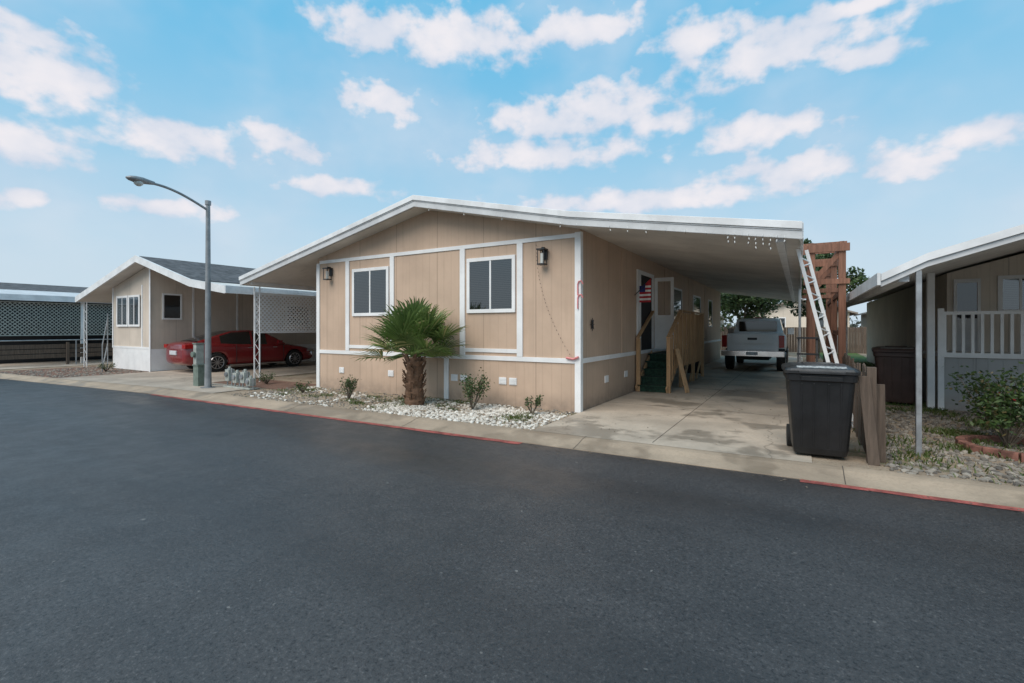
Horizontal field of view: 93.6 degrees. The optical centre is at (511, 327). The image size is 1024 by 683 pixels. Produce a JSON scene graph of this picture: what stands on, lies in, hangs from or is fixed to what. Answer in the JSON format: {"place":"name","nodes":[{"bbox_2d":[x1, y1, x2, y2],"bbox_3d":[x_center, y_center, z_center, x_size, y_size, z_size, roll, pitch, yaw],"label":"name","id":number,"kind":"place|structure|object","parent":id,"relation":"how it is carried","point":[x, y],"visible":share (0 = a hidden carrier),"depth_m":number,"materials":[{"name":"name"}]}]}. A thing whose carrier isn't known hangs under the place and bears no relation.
{"place":"outdoors","nodes":[
{"label":"outdoors","id":0,"kind":"place"},
{"bbox_2d":[0,359,112,369],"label":"driveway","id":1,"kind":"structure","parent":0,"point":[41,364],"depth_m":20.23,"materials":[{"name":"concrete"}]},
{"bbox_2d":[0,339,111,363],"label":"pipe railing","id":2,"kind":"object","parent":1,"relation":"on","point":[58,340],"visible":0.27,"depth_m":20.27,"materials":[{"name":"metal"}]},
{"bbox_2d":[0,300,112,363],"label":"dark screen","id":3,"kind":"object","parent":1,"relation":"on","point":[62,337],"depth_m":21.96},
{"bbox_2d":[0,342,112,363],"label":"fence","id":4,"kind":"object","parent":1,"relation":"on","point":[8,352],"visible":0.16,"depth_m":20.04,"materials":[{"name":"brown wood"}]},
{"bbox_2d":[80,303,82,362],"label":"posts","id":5,"kind":"object","parent":1,"relation":"on","point":[81,333],"visible":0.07,"depth_m":21.14,"materials":[{"name":"metal"}]},
{"bbox_2d":[0,301,111,335],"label":"lattice panel","id":6,"kind":"object","parent":5,"relation":"attached to","point":[47,334],"visible":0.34,"depth_m":20.29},
{"bbox_2d":[61,361,315,386],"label":"driveway","id":7,"kind":"structure","parent":0,"point":[162,378],"depth_m":15.55,"materials":[{"name":"concrete"}]},
{"bbox_2d":[164,330,313,371],"bbox_3d":[-10.222,0.796,18.459,2.080,1.473,4.878,0,0,35],"label":"parked sedan","id":8,"kind":"object","parent":7,"relation":"on","point":[232,347],"visible":0.84,"depth_m":17.50,"materials":[{"name":"red paint"}]},
{"bbox_2d":[288,306,307,325],"bbox_3d":[-9.742,-0.550,21.913,0.012,0.880,1.080,0,0,31],"label":"window glass","id":9,"kind":"object","parent":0,"point":[297,317],"visible":0.21,"depth_m":21.88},
{"bbox_2d":[0,379,1023,682],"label":"asphalt road","id":10,"kind":"structure","parent":0,"point":[144,537],"depth_m":3.32,"materials":[{"name":"asphalt"}]},
{"bbox_2d":[152,394,521,443],"bbox_3d":[-4.313,1.615,9.198,10.158,0.001,0.132,0,0,29],"label":"red curb stripe","id":11,"kind":"object","parent":10,"relation":"on","point":[475,437],"visible":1,"depth_m":8.22,"materials":[{"name":"paint"}]},
{"bbox_2d":[0,373,1023,507],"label":"concrete curb","id":12,"kind":"structure","parent":10,"relation":"on","point":[989,493],"depth_m":6.10,"materials":[{"name":"concrete"}]},
{"bbox_2d":[143,392,1022,512],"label":"fallen leaves","id":13,"kind":"object","parent":12,"relation":"on","point":[682,465],"visible":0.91,"depth_m":5.86,"materials":[{"name":"brown plant"}]},
{"bbox_2d":[800,479,1023,511],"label":"red curb stripe","id":14,"kind":"object","parent":10,"relation":"on","point":[917,496],"visible":1,"depth_m":4.61,"materials":[{"name":"paint"}]},
{"bbox_2d":[0,343,1023,486],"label":"yard","id":15,"kind":"structure","parent":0,"point":[855,459],"depth_m":7.97,"materials":[{"name":"gravel"}]},
{"bbox_2d":[0,366,146,377],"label":"grey rock bed","id":16,"kind":"object","parent":15,"relation":"on","point":[93,373],"visible":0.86,"depth_m":16.67,"materials":[{"name":"gravel"}]},
{"bbox_2d":[102,314,107,371],"bbox_3d":[-14.880,0.500,17.588,0.036,2.100,1.779,0,0,-35],"label":"handrail","id":17,"kind":"object","parent":16,"relation":"on","point":[103,361],"visible":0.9,"depth_m":17.82,"materials":[{"name":"metal"}]},
{"bbox_2d":[98,362,117,371],"bbox_3d":[-14.267,1.361,16.972,0.490,0.391,0.582,0,0,-27],"label":"rose bush","id":18,"kind":"object","parent":16,"relation":"on","point":[104,368],"visible":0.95,"depth_m":16.89,"materials":[{"name":"green plant"}]},
{"bbox_2d":[84,301,86,366],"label":"ornamental posts","id":19,"kind":"object","parent":15,"relation":"on","point":[86,333],"visible":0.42,"depth_m":19.11,"materials":[{"name":"metal"}]},
{"bbox_2d":[162,382,258,392],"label":"concrete walkway","id":20,"kind":"structure","parent":15,"relation":"on","point":[219,387],"depth_m":12.21,"materials":[{"name":"concrete"}]},
{"bbox_2d":[125,176,215,387],"bbox_3d":[-8.250,-0.973,11.724,0.340,5.045,1.926,0,0,31],"label":"street lamp","id":21,"kind":"object","parent":20,"relation":"on","point":[138,181],"visible":0.98,"depth_m":12.35,"materials":[{"name":"metal"}]},
{"bbox_2d":[190,343,204,385],"bbox_3d":[-8.344,0.975,12.784,0.290,1.150,0.310,0,0,31],"label":"utility pedestal","id":22,"kind":"object","parent":20,"relation":"on","point":[197,355],"visible":0.89,"depth_m":12.73,"materials":[{"name":"metal"}]},
{"bbox_2d":[223,366,257,389],"bbox_3d":[-6.963,1.278,12.302,1.217,0.545,0.240,0,0,31],"label":"gas meter cluster","id":23,"kind":"object","parent":20,"relation":"on","point":[237,376],"visible":0.97,"depth_m":12.23,"materials":[{"name":"metal"}]},
{"bbox_2d":[114,267,315,371],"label":"walls","id":24,"kind":"structure","parent":15,"relation":"on","point":[223,313],"depth_m":18.05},
{"bbox_2d":[116,296,127,326],"bbox_3d":[-14.596,-0.625,18.013,0.950,1.150,0.033,0,0,31],"label":"window frame","id":25,"kind":"object","parent":24,"relation":"attached to","point":[117,297],"visible":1,"depth_m":18.01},
{"bbox_2d":[118,298,126,324],"bbox_3d":[-14.591,-0.625,18.021,0.800,1.000,0.010,0,0,31],"label":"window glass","id":26,"kind":"object","parent":25,"relation":"in","point":[120,311],"depth_m":18.02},
{"bbox_2d":[128,295,139,326],"bbox_3d":[-13.760,-0.625,17.512,0.900,1.150,0.033,0,0,31],"label":"window frame","id":27,"kind":"object","parent":24,"relation":"attached to","point":[134,296],"visible":1,"depth_m":17.51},
{"bbox_2d":[130,297,137,324],"bbox_3d":[-13.755,-0.625,17.520,0.750,1.000,0.010,0,0,31],"label":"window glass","id":28,"kind":"object","parent":27,"relation":"in","point":[132,310],"depth_m":17.57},
{"bbox_2d":[162,293,181,319],"bbox_3d":[-12.367,-0.775,17.511,0.030,0.950,0.650,0,0,31],"label":"window frame","id":29,"kind":"object","parent":24,"relation":"attached to","point":[180,295],"visible":1,"depth_m":17.48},
{"bbox_2d":[164,295,179,317],"bbox_3d":[-12.374,-0.775,17.516,0.012,0.830,0.530,0,0,31],"label":"window glass","id":30,"kind":"object","parent":29,"relation":"in","point":[171,306],"visible":1,"depth_m":17.49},
{"bbox_2d":[112,268,237,371],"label":"trim boards","id":31,"kind":"object","parent":24,"relation":"attached to","point":[141,347],"depth_m":17.25,"materials":[{"name":"white paint"}]},
{"bbox_2d":[80,263,315,302],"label":"roof","id":32,"kind":"structure","parent":24,"relation":"on","point":[102,293],"depth_m":18.00,"materials":[{"name":"metal"}]},
{"bbox_2d":[75,255,315,302],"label":"fascia","id":33,"kind":"structure","parent":32,"relation":"attached to","point":[189,282],"depth_m":15.34,"materials":[{"name":"white metal"}]},
{"bbox_2d":[140,256,254,283],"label":"shingles","id":34,"kind":"object","parent":32,"relation":"on","point":[219,273],"visible":0.18,"depth_m":16.60,"materials":[{"name":"grey"}]},
{"bbox_2d":[113,344,315,370],"bbox_3d":[-10.430,1.140,23.716,3.042,0.780,14.012,0,0,31],"label":"skirting","id":35,"kind":"object","parent":24,"relation":"attached to","point":[131,358],"visible":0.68,"depth_m":17.51,"materials":[{"name":"white paint"}]},
{"bbox_2d":[254,287,259,381],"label":"ornamental posts","id":36,"kind":"object","parent":15,"relation":"on","point":[257,333],"visible":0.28,"depth_m":13.89,"materials":[{"name":"metal"}]},
{"bbox_2d":[254,292,315,332],"bbox_3d":[-6.166,-0.440,15.985,0.030,1.180,4.930,0,0,31],"label":"lattice panel","id":37,"kind":"object","parent":36,"relation":"attached to","point":[294,310],"visible":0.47,"depth_m":14.70,"materials":[{"name":"white paint"}]},
{"bbox_2d":[213,379,315,389],"bbox_3d":[-6.844,1.544,13.373,3.080,0.001,1.280,0,0,31],"label":"mulch bed","id":38,"kind":"object","parent":15,"relation":"on","point":[274,384],"visible":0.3,"depth_m":13.14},
{"bbox_2d":[252,371,274,383],"bbox_3d":[-6.748,1.360,13.262,0.510,0.391,0.605,0,0,13],"label":"rose bush","id":39,"kind":"object","parent":38,"relation":"on","point":[262,379],"visible":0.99,"depth_m":13.21,"materials":[{"name":"green plant"}]},
{"bbox_2d":[294,381,309,392],"bbox_3d":[-5.018,1.408,11.491,0.344,0.296,0.315,0,0,5],"label":"rose bush","id":40,"kind":"object","parent":15,"relation":"on","point":[302,388],"visible":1,"depth_m":11.43,"materials":[{"name":"green plant"}]},
{"bbox_2d":[263,386,536,423],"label":"weeds","id":41,"kind":"object","parent":15,"relation":"on","point":[516,416],"visible":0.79,"depth_m":9.93,"materials":[{"name":"green plant"}]},
{"bbox_2d":[231,385,574,429],"bbox_3d":[-2.575,1.543,9.918,7.658,0.067,1.990,0,0,31],"label":"white rock bed","id":42,"kind":"object","parent":15,"relation":"on","point":[470,417],"visible":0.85,"depth_m":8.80,"materials":[{"name":"gravel"}]},
{"bbox_2d":[339,375,358,398],"bbox_3d":[-3.471,1.280,10.370,0.455,0.550,0.448,0,0,31],"label":"rose bush","id":43,"kind":"object","parent":42,"relation":"on","point":[348,383],"visible":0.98,"depth_m":10.33,"materials":[{"name":"green plant"}]},
{"bbox_2d":[347,297,467,405],"bbox_3d":[-1.956,0.460,9.716,2.458,2.217,2.418,0,0,31],"label":"fan palm","id":44,"kind":"object","parent":42,"relation":"on","point":[410,327],"visible":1,"depth_m":9.43,"materials":[{"name":"green plant"}]},
{"bbox_2d":[459,367,490,408],"bbox_3d":[-0.700,1.150,9.075,0.748,0.811,0.775,0,0,-40],"label":"rose bush","id":45,"kind":"object","parent":42,"relation":"on","point":[469,388],"visible":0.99,"depth_m":9.02,"materials":[{"name":"green plant"}]},
{"bbox_2d":[523,394,543,413],"bbox_3d":[0.390,1.365,8.556,0.405,0.381,0.293,0,0,-29],"label":"rose bush","id":46,"kind":"object","parent":42,"relation":"on","point":[537,401],"visible":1,"depth_m":8.53,"materials":[{"name":"green plant"}]},
{"bbox_2d":[318,210,719,411],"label":"walls","id":47,"kind":"structure","parent":15,"relation":"on","point":[433,278],"depth_m":10.25,"materials":[{"name":"beige"}]},
{"bbox_2d":[322,267,332,279],"bbox_3d":[-4.681,-1.390,12.236,0.170,0.340,0.210,0,0,31],"label":"wall lantern","id":48,"kind":"object","parent":47,"relation":"attached to","point":[329,273],"depth_m":12.20,"materials":[{"name":"black metal"}]},
{"bbox_2d":[352,266,388,315],"bbox_3d":[-3.419,-0.870,11.580,1.240,1.160,0.033,0,0,31],"label":"window frame","id":49,"kind":"object","parent":47,"relation":"attached to","point":[386,268],"visible":0.88,"depth_m":11.57,"materials":[{"name":"plastic"}]},
{"bbox_2d":[355,270,385,312],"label":"window blinds","id":50,"kind":"object","parent":49,"relation":"in","point":[378,291],"depth_m":11.56,"materials":[{"name":"plastic"}]},
{"bbox_2d":[339,367,627,384],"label":"skirt vents","id":51,"kind":"object","parent":47,"relation":"attached to","point":[502,380],"visible":0.97,"depth_m":10.16,"materials":[{"name":"white paint"}]},
{"bbox_2d":[466,254,515,312],"bbox_3d":[-0.441,-0.880,9.798,1.180,1.140,0.033,0,0,31],"label":"window frame","id":52,"kind":"object","parent":47,"relation":"attached to","point":[490,309],"visible":1,"depth_m":9.80,"materials":[{"name":"plastic"}]},
{"bbox_2d":[470,259,511,309],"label":"window blinds","id":53,"kind":"object","parent":52,"relation":"in","point":[501,284],"depth_m":9.78,"materials":[{"name":"plastic"}]},
{"bbox_2d":[316,231,720,412],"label":"trim boards","id":54,"kind":"object","parent":47,"relation":"attached to","point":[580,360],"depth_m":9.94,"materials":[{"name":"white paint"}]},
{"bbox_2d":[243,207,799,301],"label":"roof soffit","id":55,"kind":"structure","parent":47,"relation":"on","point":[740,265],"depth_m":10.98,"materials":[{"name":"paint"}]},
{"bbox_2d":[239,195,803,290],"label":"fascia","id":56,"kind":"structure","parent":55,"relation":"attached to","point":[788,229],"depth_m":8.44,"materials":[{"name":"white metal"}]},
{"bbox_2d":[250,238,794,301],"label":"awning beams","id":57,"kind":"structure","parent":55,"relation":"attached to","point":[780,244],"depth_m":11.96,"materials":[{"name":"white metal"}]},
{"bbox_2d":[536,247,547,265],"bbox_3d":[0.579,-1.360,9.088,0.170,0.340,0.210,0,0,31],"label":"wall lantern","id":58,"kind":"object","parent":47,"relation":"attached to","point":[544,254],"depth_m":9.04,"materials":[{"name":"black metal"}]},
{"bbox_2d":[566,280,594,359],"bbox_3d":[1.319,-0.141,9.098,0.345,1.460,0.732,0,0,31],"label":"holiday decoration","id":59,"kind":"object","parent":47,"relation":"attached to","point":[592,324],"visible":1,"depth_m":8.78,"materials":[{"name":"plastic"}]},
{"bbox_2d":[417,205,784,354],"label":"string lights","id":60,"kind":"object","parent":47,"relation":"attached to","point":[665,230],"visible":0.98,"depth_m":7.19,"materials":[{"name":"plastic"}]},
{"bbox_2d":[635,279,651,301],"bbox_3d":[3.169,-0.904,11.624,0.433,0.568,0.035,0,0,33],"label":"flag","id":61,"kind":"object","parent":47,"relation":"attached to","point":[644,291],"visible":1,"depth_m":11.59,"materials":[{"name":"multicoloured fabric"}]},
{"bbox_2d":[636,269,653,347],"bbox_3d":[3.478,-0.450,12.515,0.035,2.000,1.550,0,0,31],"label":"door frame","id":62,"kind":"object","parent":47,"relation":"attached to","point":[639,273],"visible":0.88,"depth_m":11.97,"materials":[{"name":"wood"}]},
{"bbox_2d":[641,275,651,349],"bbox_3d":[3.498,-0.375,12.562,0.020,1.950,1.050,0,0,31],"label":"door","id":63,"kind":"structure","parent":62,"relation":"attached to","point":[646,335],"depth_m":12.57,"materials":[{"name":"white paint"}]},
{"bbox_2d":[654,277,673,348],"bbox_3d":[4.135,-0.400,13.072,0.510,1.940,0.040,0,0,31],"label":"storm door","id":64,"kind":"structure","parent":62,"relation":"attached to","point":[663,324],"depth_m":13.09,"materials":[{"name":"white paint"}]},
{"bbox_2d":[621,251,704,352],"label":"side battens","id":65,"kind":"object","parent":47,"relation":"attached to","point":[664,302],"visible":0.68,"depth_m":10.89,"materials":[{"name":"beige"}]},
{"bbox_2d":[693,295,700,312],"bbox_3d":[7.213,-0.650,18.758,0.030,1.200,1.600,0,0,31],"label":"window frame","id":66,"kind":"object","parent":47,"relation":"attached to","point":[693,302],"visible":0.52,"depth_m":18.59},
{"bbox_2d":[694,297,699,311],"bbox_3d":[7.205,-0.650,18.763,0.012,1.080,1.480,0,0,31],"label":"window glass","id":67,"kind":"object","parent":66,"relation":"in","point":[696,304],"visible":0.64,"depth_m":18.69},
{"bbox_2d":[708,299,712,326],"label":"window frame","id":68,"kind":"object","parent":47,"relation":"attached to","point":[708,313],"visible":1,"depth_m":21.51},
{"bbox_2d":[709,301,711,325],"bbox_3d":[8.874,-0.650,21.552,0.012,1.080,0.980,0,0,31],"label":"window glass","id":69,"kind":"object","parent":68,"relation":"in","point":[710,313],"visible":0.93,"depth_m":21.62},
{"bbox_2d":[635,310,704,392],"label":"porch steps","id":70,"kind":"structure","parent":15,"relation":"on","point":[658,372],"depth_m":12.18,"materials":[{"name":"brown wood"}]},
{"bbox_2d":[720,293,786,331],"bbox_3d":[14.264,-1.146,29.318,5.916,5.410,5.686,0,0,31],"label":"broadleaf tree","id":71,"kind":"object","parent":15,"relation":"on","point":[733,304],"visible":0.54,"depth_m":28.58,"materials":[{"name":"green plant"}]},
{"bbox_2d":[720,327,866,353],"bbox_3d":[19.379,0.750,30.345,26.090,1.600,0.020,0,0,31],"label":"back fence","id":72,"kind":"object","parent":15,"relation":"on","point":[857,339],"visible":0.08,"depth_m":29.56,"materials":[{"name":"brown wood"}]},
{"bbox_2d":[754,302,849,347],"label":"walls","id":73,"kind":"structure","parent":15,"relation":"on","point":[791,319],"depth_m":38.12,"materials":[{"name":"beige"}]},
{"bbox_2d":[750,299,857,315],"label":"roof","id":74,"kind":"structure","parent":73,"relation":"on","point":[852,313],"depth_m":36.58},
{"bbox_2d":[781,362,860,456],"bbox_3d":[3.779,0.986,5.947,0.762,1.116,0.934,0,0,27],"label":"wheeled trash bin","id":75,"kind":"object","parent":15,"relation":"on","point":[820,398],"visible":1,"depth_m":5.63,"materials":[{"name":"black plastic"}]},
{"bbox_2d":[796,248,852,427],"bbox_3d":[4.879,0.140,7.481,0.799,2.791,0.280,0,0,31],"label":"leaning ladder","id":76,"kind":"object","parent":15,"relation":"on","point":[815,311],"visible":0.69,"depth_m":7.52,"materials":[{"name":"metal"}]},
{"bbox_2d":[802,241,849,363],"bbox_3d":[7.484,-0.105,11.648,0.760,3.310,5.365,0,0,31],"label":"wooden arbor","id":77,"kind":"object","parent":15,"relation":"on","point":[826,274],"visible":0.67,"depth_m":9.50,"materials":[{"name":"wood"}]},
{"bbox_2d":[783,238,868,358],"bbox_3d":[15.546,-1.523,24.787,4.093,6.161,3.786,0,0,-8],"label":"broadleaf tree","id":78,"kind":"object","parent":15,"relation":"on","point":[853,284],"visible":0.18,"depth_m":24.08,"materials":[{"name":"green plant"}]},
{"bbox_2d":[823,349,885,465],"bbox_3d":[7.497,1.002,11.139,0.274,1.105,13.325,0,0,31],"label":"plank fence","id":79,"kind":"object","parent":15,"relation":"on","point":[869,420],"visible":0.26,"depth_m":5.52,"materials":[{"name":"brown wood"}]},
{"bbox_2d":[915,270,921,456],"bbox_3d":[4.898,0.430,5.794,0.055,2.240,0.055,0,0,31],"label":"steel post","id":80,"kind":"object","parent":15,"relation":"on","point":[918,361],"visible":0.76,"depth_m":5.77,"materials":[{"name":"metal"}]},
{"bbox_2d":[851,405,1023,486],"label":"weeds","id":81,"kind":"object","parent":15,"relation":"on","point":[950,433],"visible":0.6,"depth_m":6.37,"materials":[{"name":"green plant"}]},
{"bbox_2d":[884,407,1023,485],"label":"grey rock bed","id":82,"kind":"object","parent":15,"relation":"on","point":[965,472],"visible":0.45,"depth_m":5.87,"materials":[{"name":"gravel"}]},
{"bbox_2d":[923,308,1023,409],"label":"deck railing","id":83,"kind":"object","parent":15,"relation":"on","point":[941,352],"visible":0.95,"depth_m":8.89,"materials":[{"name":"white paint"}]},
{"bbox_2d":[945,361,1023,447],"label":"flowering bush","id":84,"kind":"object","parent":15,"relation":"on","point":[1007,414],"visible":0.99,"depth_m":6.16,"materials":[{"name":"green plant"}]},
{"bbox_2d":[955,435,1023,462],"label":"brick edging","id":85,"kind":"object","parent":15,"relation":"on","point":[964,440],"visible":0.7,"depth_m":5.95,"materials":[{"name":"brick"}]},
{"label":"walls","id":86,"kind":"object","parent":15,"relation":"on","visible":0},
{"bbox_3d":[-21.076,-1.555,29.920,13.100,1.290,19.300,0,0,31],"label":"roof","id":87,"kind":"object","parent":86,"relation":"on","visible":0},
{"bbox_2d":[0,282,87,296],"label":"shingles","id":88,"kind":"object","parent":87,"relation":"on","point":[31,289],"depth_m":21.93,"materials":[{"name":"grey metal"}]},
{"bbox_2d":[0,294,111,303],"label":"fascia","id":89,"kind":"structure","parent":87,"relation":"attached to","point":[36,298],"depth_m":19.74,"materials":[{"name":"white metal"}]},
{"bbox_2d":[0,0,1023,326],"label":"sky","id":90,"kind":"structure","parent":0,"point":[893,130],"materials":[{"name":"blue"}]},
{"bbox_2d":[533,356,811,462],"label":"driveway","id":91,"kind":"structure","parent":0,"point":[708,428],"depth_m":8.35,"materials":[{"name":"concrete"}]},
{"bbox_2d":[160,362,787,442],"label":"driveway joints","id":92,"kind":"object","parent":91,"relation":"on","point":[664,406],"visible":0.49,"depth_m":9.77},
{"bbox_2d":[721,317,793,370],"bbox_3d":[9.776,0.554,19.099,2.440,1.957,5.937,0,0,31],"label":"parked pickup truck","id":93,"kind":"object","parent":91,"relation":"on","point":[758,338],"visible":0.98,"depth_m":17.02,"materials":[{"name":"white paint"}]},
{"bbox_2d":[798,288,800,361],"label":"carport posts","id":94,"kind":"object","parent":91,"relation":"on","point":[799,312],"visible":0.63,"depth_m":15.11,"materials":[{"name":"metal"}]},
{"bbox_2d":[797,337,818,361],"bbox_3d":[5.530,0.853,9.012,0.365,1.366,0.794,0,0,31],"label":"step ladder","id":95,"kind":"object","parent":91,"relation":"on","point":[816,353],"visible":0.38,"depth_m":8.83,"materials":[{"name":"black metal"}]},
{"bbox_2d":[674,289,680,318],"bbox_3d":[5.408,-0.725,15.760,0.012,1.030,1.280,0,0,31],"label":"window glass","id":96,"kind":"object","parent":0,"point":[677,300],"visible":0.43,"depth_m":15.66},
{"bbox_2d":[687,338,704,372],"bbox_3d":[6.297,0.940,16.509,0.530,1.180,0.480,0,0,31],"label":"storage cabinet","id":97,"kind":"object","parent":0,"point":[689,367],"visible":0.26,"depth_m":16.32,"materials":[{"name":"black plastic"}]},
{"bbox_2d":[861,314,866,326],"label":"walls","id":98,"kind":"structure","parent":0,"point":[863,320],"depth_m":39.90,"materials":[{"name":"beige"}]},
{"bbox_2d":[837,273,908,311],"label":"awning beam","id":99,"kind":"structure","parent":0,"point":[878,290],"depth_m":7.68,"materials":[{"name":"metal"}]},
{"bbox_2d":[820,353,925,406],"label":"lawn","id":100,"kind":"structure","parent":0,"point":[857,357],"depth_m":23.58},
{"bbox_2d":[837,272,934,408],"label":"awning posts","id":101,"kind":"object","parent":100,"relation":"on","point":[930,339],"visible":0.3,"depth_m":9.12,"materials":[{"name":"metal"}]},
{"bbox_2d":[999,251,1023,259],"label":"roof","id":102,"kind":"structure","parent":101,"relation":"on","point":[1022,252],"depth_m":11.06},
{"bbox_2d":[819,224,1023,316],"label":"fascia","id":103,"kind":"structure","parent":102,"relation":"attached to","point":[873,282],"depth_m":5.65,"materials":[{"name":"white metal"}]},
{"bbox_2d":[853,234,1023,305],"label":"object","id":104,"kind":"object","parent":102,"relation":"attached to","point":[984,256],"visible":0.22,"depth_m":8.81,"materials":[{"name":"metal"}]},
{"bbox_2d":[871,346,922,402],"bbox_3d":[7.944,0.960,9.959,0.798,1.171,0.979,0,0,36],"label":"wheeled trash bin","id":105,"kind":"object","parent":100,"relation":"on","point":[895,366],"visible":0.81,"depth_m":9.66,"materials":[{"name":"brown plastic"}]},
{"bbox_2d":[867,253,1023,363],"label":"walls","id":106,"kind":"structure","parent":0,"point":[890,319],"depth_m":10.84,"materials":[{"name":"beige"}]},
{"bbox_2d":[953,278,980,351],"bbox_3d":[9.554,-0.270,10.102,0.420,1.520,0.050,0,0,31],"label":"door frame","id":107,"kind":"object","parent":106,"relation":"attached to","point":[956,281],"visible":0.74,"depth_m":10.00,"materials":[{"name":"wood"}]},
{"bbox_2d":[957,282,976,351],"bbox_3d":[9.559,-0.230,10.111,0.320,1.440,0.030,0,0,31],"label":"door","id":108,"kind":"structure","parent":107,"relation":"attached to","point":[966,296],"depth_m":10.09,"materials":[{"name":"white paint"}]},
{"bbox_2d":[922,357,1023,411],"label":"skirting","id":109,"kind":"object","parent":106,"relation":"attached to","point":[954,364],"visible":0.26,"depth_m":8.96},
{"bbox_2d":[997,275,1023,310],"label":"window frame","id":110,"kind":"object","parent":106,"relation":"attached to","point":[1000,292],"visible":0.95,"depth_m":9.82,"materials":[{"name":"plastic"}]},
{"bbox_2d":[1003,279,1023,309],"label":"window blinds","id":111,"kind":"object","parent":110,"relation":"attached to","point":[1010,294],"depth_m":9.76,"materials":[{"name":"plastic"}]},
{"label":"ground","id":112,"kind":"structure","parent":0,"visible":0},
{"bbox_2d":[724,310,865,326],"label":"distant tree line","id":113,"kind":"object","parent":112,"relation":"on","point":[854,325],"depth_m":136.59,"materials":[{"name":"green plant"}]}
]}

